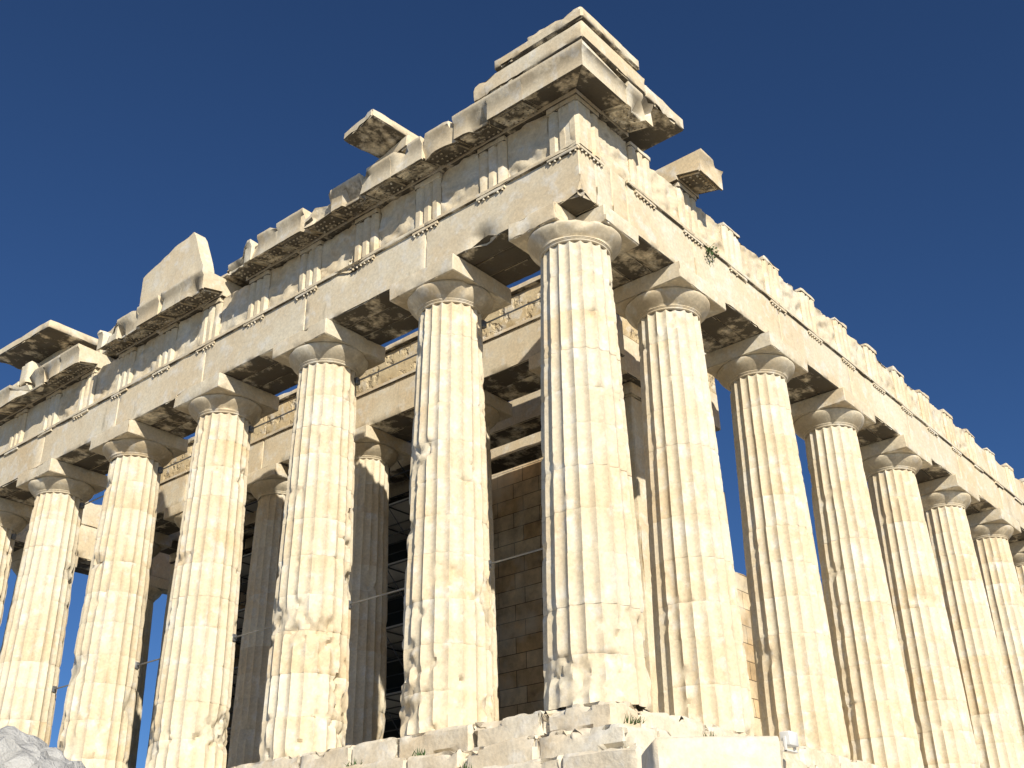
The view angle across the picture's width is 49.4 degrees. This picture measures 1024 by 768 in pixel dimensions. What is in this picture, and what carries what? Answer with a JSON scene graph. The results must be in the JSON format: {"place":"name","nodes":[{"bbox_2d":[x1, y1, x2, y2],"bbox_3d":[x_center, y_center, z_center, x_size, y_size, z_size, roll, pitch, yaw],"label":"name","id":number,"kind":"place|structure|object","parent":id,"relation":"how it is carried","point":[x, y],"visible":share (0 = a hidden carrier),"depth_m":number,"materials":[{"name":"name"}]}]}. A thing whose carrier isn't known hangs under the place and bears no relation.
{"place":"outdoors","nodes":[
{"label":"outdoors","id":0,"kind":"place"},
{"bbox_2d":[146,381,658,757],"bbox_3d":[-3.416,7.632,37.430,22.007,11.907,4.929,-22,-34,35],"label":"cella antae","id":1,"kind":"object","parent":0,"point":[515,439],"visible":0.13,"depth_m":33.84,"materials":[{"name":"beige stone"}]},
{"bbox_2d":[0,0,1023,767],"label":"sky","id":2,"kind":"structure","parent":0,"point":[872,151],"materials":[{"name":"blue"}]},
{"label":"pteron floor","id":3,"kind":"structure","parent":0,"visible":0},
{"bbox_2d":[0,497,33,624],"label":"column","id":4,"kind":"structure","parent":3,"relation":"on","point":[15,517],"depth_m":37.90,"materials":[{"name":"stone"}]},
{"bbox_2d":[0,548,77,653],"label":"column","id":5,"kind":"structure","parent":3,"relation":"on","point":[16,559],"depth_m":42.37,"materials":[{"name":"stone"}]},
{"bbox_2d":[13,524,170,594],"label":"architrave","id":6,"kind":"object","parent":5,"relation":"on","point":[160,566],"visible":0.06,"depth_m":44.20,"materials":[{"name":"stone"}]},
{"bbox_2d":[81,501,101,528],"bbox_3d":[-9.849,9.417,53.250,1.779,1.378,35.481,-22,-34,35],"label":"stone block","id":7,"kind":"structure","parent":6,"relation":"on","point":[91,515],"depth_m":44.55,"materials":[{"name":"stone"}]},
{"bbox_2d":[0,458,107,745],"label":"column","id":8,"kind":"structure","parent":3,"relation":"on","point":[32,648],"depth_m":33.85,"materials":[{"name":"stone"}]},
{"bbox_2d":[57,419,188,767],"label":"column","id":9,"kind":"structure","parent":3,"relation":"on","point":[95,731],"depth_m":30.91,"materials":[{"name":"stone"}]},
{"bbox_2d":[128,575,168,767],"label":"column","id":10,"kind":"structure","parent":3,"relation":"on","point":[158,587],"depth_m":44.59,"materials":[{"name":"stone"}]},
{"bbox_2d":[145,372,278,767],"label":"column","id":11,"kind":"structure","parent":3,"relation":"on","point":[190,722],"depth_m":28.25,"materials":[{"name":"stone"}]},
{"bbox_2d":[0,141,627,506],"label":"architrave","id":12,"kind":"object","parent":11,"relation":"on","point":[573,179],"visible":0.68,"depth_m":28.04,"materials":[{"name":"stone"}]},
{"bbox_2d":[0,95,590,452],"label":"frieze","id":13,"kind":"object","parent":12,"relation":"on","point":[495,162],"visible":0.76,"depth_m":29.08,"materials":[{"name":"stone"}]},
{"bbox_2d":[0,39,582,425],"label":"cornice","id":14,"kind":"structure","parent":13,"relation":"attached to","point":[522,100],"depth_m":28.48,"materials":[{"name":"stone"}]},
{"bbox_2d":[0,7,683,386],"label":"pediment fragments","id":15,"kind":"object","parent":14,"relation":"on","point":[376,133],"visible":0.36,"depth_m":27.11,"materials":[{"name":"stone"}]},
{"bbox_2d":[259,318,385,761],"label":"column","id":16,"kind":"structure","parent":3,"relation":"on","point":[305,706],"depth_m":25.73,"materials":[{"name":"stone"}]},
{"bbox_2d":[390,253,510,737],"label":"column","id":17,"kind":"structure","parent":3,"relation":"on","point":[449,303],"depth_m":23.26,"materials":[{"name":"stone"}]},
{"bbox_2d":[508,202,650,711],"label":"column","id":18,"kind":"structure","parent":3,"relation":"on","point":[593,628],"depth_m":21.04,"materials":[{"name":"stone"}]},
{"bbox_2d":[613,261,753,735],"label":"column","id":19,"kind":"structure","parent":3,"relation":"on","point":[700,652],"depth_m":23.70,"materials":[{"name":"stone"}]},
{"bbox_2d":[579,145,1023,542],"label":"architrave","id":20,"kind":"object","parent":19,"relation":"on","point":[667,238],"visible":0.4,"depth_m":29.97,"materials":[{"name":"stone"}]},
{"bbox_2d":[705,245,718,263],"bbox_3d":[4.914,-3.226,27.331,0.334,0.580,0.526,-12,-29,21],"label":"caper plant","id":21,"kind":"object","parent":20,"relation":"attached to","point":[709,251],"visible":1,"depth_m":27.33,"materials":[{"name":"green plant"}]},
{"bbox_2d":[559,94,1023,501],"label":"frieze","id":22,"kind":"object","parent":20,"relation":"on","point":[612,150],"visible":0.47,"depth_m":30.00,"materials":[{"name":"stone"}]},
{"bbox_2d":[576,40,722,198],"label":"cornice","id":23,"kind":"structure","parent":22,"relation":"on","point":[613,100],"depth_m":25.30,"materials":[{"name":"stone"}]},
{"bbox_2d":[705,331,849,758],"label":"column","id":24,"kind":"structure","parent":3,"relation":"on","point":[798,690],"depth_m":26.71,"materials":[{"name":"stone"}]},
{"bbox_2d":[790,387,923,767],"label":"column","id":25,"kind":"structure","parent":3,"relation":"on","point":[880,724],"depth_m":29.69,"materials":[{"name":"stone"}]},
{"bbox_2d":[860,434,979,767],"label":"column","id":26,"kind":"structure","parent":3,"relation":"on","point":[892,466],"depth_m":32.80,"materials":[{"name":"stone"}]},
{"bbox_2d":[918,474,1023,767],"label":"column","id":27,"kind":"structure","parent":3,"relation":"on","point":[946,501],"depth_m":35.84,"materials":[{"name":"stone"}]},
{"bbox_2d":[967,508,1023,749],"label":"column","id":28,"kind":"structure","parent":3,"relation":"on","point":[993,531],"depth_m":39.74,"materials":[{"name":"stone"}]},
{"bbox_2d":[1009,540,1023,599],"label":"column","id":29,"kind":"structure","parent":3,"relation":"on","point":[1017,550],"depth_m":43.58,"materials":[{"name":"stone"}]},
{"bbox_3d":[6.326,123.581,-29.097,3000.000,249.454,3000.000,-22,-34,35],"label":"acropolis ground","id":30,"kind":"structure","parent":0,"visible":0},
{"bbox_2d":[0,726,85,767],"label":"boulder","id":31,"kind":"object","parent":30,"relation":"on","point":[19,748],"visible":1,"depth_m":2.51,"materials":[{"name":"white stone"}]},
{"bbox_2d":[641,736,782,767],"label":"scattered blocks","id":32,"kind":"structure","parent":30,"relation":"on","point":[720,752],"depth_m":10.92,"materials":[{"name":"stone"}]},
{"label":"foundation levelling course","id":33,"kind":"object","parent":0,"visible":0},
{"bbox_2d":[231,701,884,767],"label":"krepidoma steps","id":34,"kind":"structure","parent":33,"relation":"on","point":[598,734],"depth_m":19.20,"materials":[{"name":"stone"}]},
{"bbox_2d":[345,714,713,767],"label":"step weeds","id":35,"kind":"object","parent":34,"relation":"on","point":[626,721],"visible":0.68,"depth_m":18.36,"materials":[{"name":"green plant"}]},
{"bbox_2d":[779,731,798,753],"bbox_3d":[5.093,6.577,20.434,0.220,0.360,0.380,-22,-34,35],"label":"floodlight","id":36,"kind":"object","parent":34,"relation":"on","point":[789,739],"visible":0.93,"depth_m":20.36,"materials":[{"name":"white metal"}]},
{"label":"cella platform","id":37,"kind":"structure","parent":0,"visible":0},
{"bbox_2d":[126,532,172,767],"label":"porch column","id":38,"kind":"structure","parent":37,"relation":"on","point":[161,541],"depth_m":41.61,"materials":[{"name":"stone"}]},
{"bbox_2d":[155,275,720,554],"bbox_3d":[1.433,5.531,44.885,23.131,2.532,25.805,-22,-34,35],"label":"inner architrave","id":39,"kind":"object","parent":38,"relation":"on","point":[387,407],"visible":0.15,"depth_m":33.32,"materials":[{"name":"stone"}]},
{"bbox_2d":[160,283,715,481],"bbox_3d":[1.463,5.093,45.164,23.131,1.060,25.681,-22,-34,35],"label":"inner frieze","id":40,"kind":"object","parent":39,"relation":"on","point":[526,296],"visible":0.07,"depth_m":33.96,"materials":[{"name":"stone"}]},
{"bbox_2d":[149,501,184,745],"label":"porch column","id":41,"kind":"structure","parent":37,"relation":"on","point":[173,513],"depth_m":38.98,"materials":[{"name":"stone"}]},
{"bbox_2d":[227,463,288,767],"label":"porch column","id":42,"kind":"structure","parent":37,"relation":"on","point":[266,486],"depth_m":34.41,"materials":[{"name":"stone"}]},
{"bbox_2d":[226,440,411,761],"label":"scaffold tubes","id":43,"kind":"object","parent":37,"relation":"on","point":[391,644],"visible":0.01,"depth_m":35.84},
{"bbox_2d":[226,440,411,750],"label":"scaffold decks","id":44,"kind":"object","parent":43,"relation":"on","point":[399,517],"depth_m":36.46,"materials":[{"name":"grey metal"}]},
{"bbox_2d":[345,425,410,745],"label":"porch column","id":45,"kind":"structure","parent":37,"relation":"on","point":[378,454],"depth_m":32.13,"materials":[{"name":"stone"}]},
{"bbox_2d":[383,538,407,738],"bbox_3d":[-3.572,8.698,37.309,5.600,9.900,0.040,-22,-34,35],"label":"scaffolding","id":46,"kind":"object","parent":37,"relation":"on","point":[394,667],"depth_m":37.49,"materials":[{"name":"grey metal"}]},
{"bbox_2d":[226,457,761,767],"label":"cella walls","id":47,"kind":"structure","parent":37,"relation":"on","point":[517,509],"depth_m":35.53,"materials":[{"name":"beige stone"}]},
{"bbox_2d":[11,298,542,692],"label":"steel tie bars","id":48,"kind":"object","parent":47,"relation":"attached to","point":[357,380],"visible":0.52,"depth_m":28.00,"materials":[{"name":"grey"}]},
{"bbox_2d":[483,390,512,720],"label":"porch column","id":49,"kind":"structure","parent":37,"relation":"on","point":[497,409],"depth_m":30.82,"materials":[{"name":"stone"}]},
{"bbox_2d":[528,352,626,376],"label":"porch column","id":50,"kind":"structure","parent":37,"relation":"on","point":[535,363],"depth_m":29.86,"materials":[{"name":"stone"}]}
]}

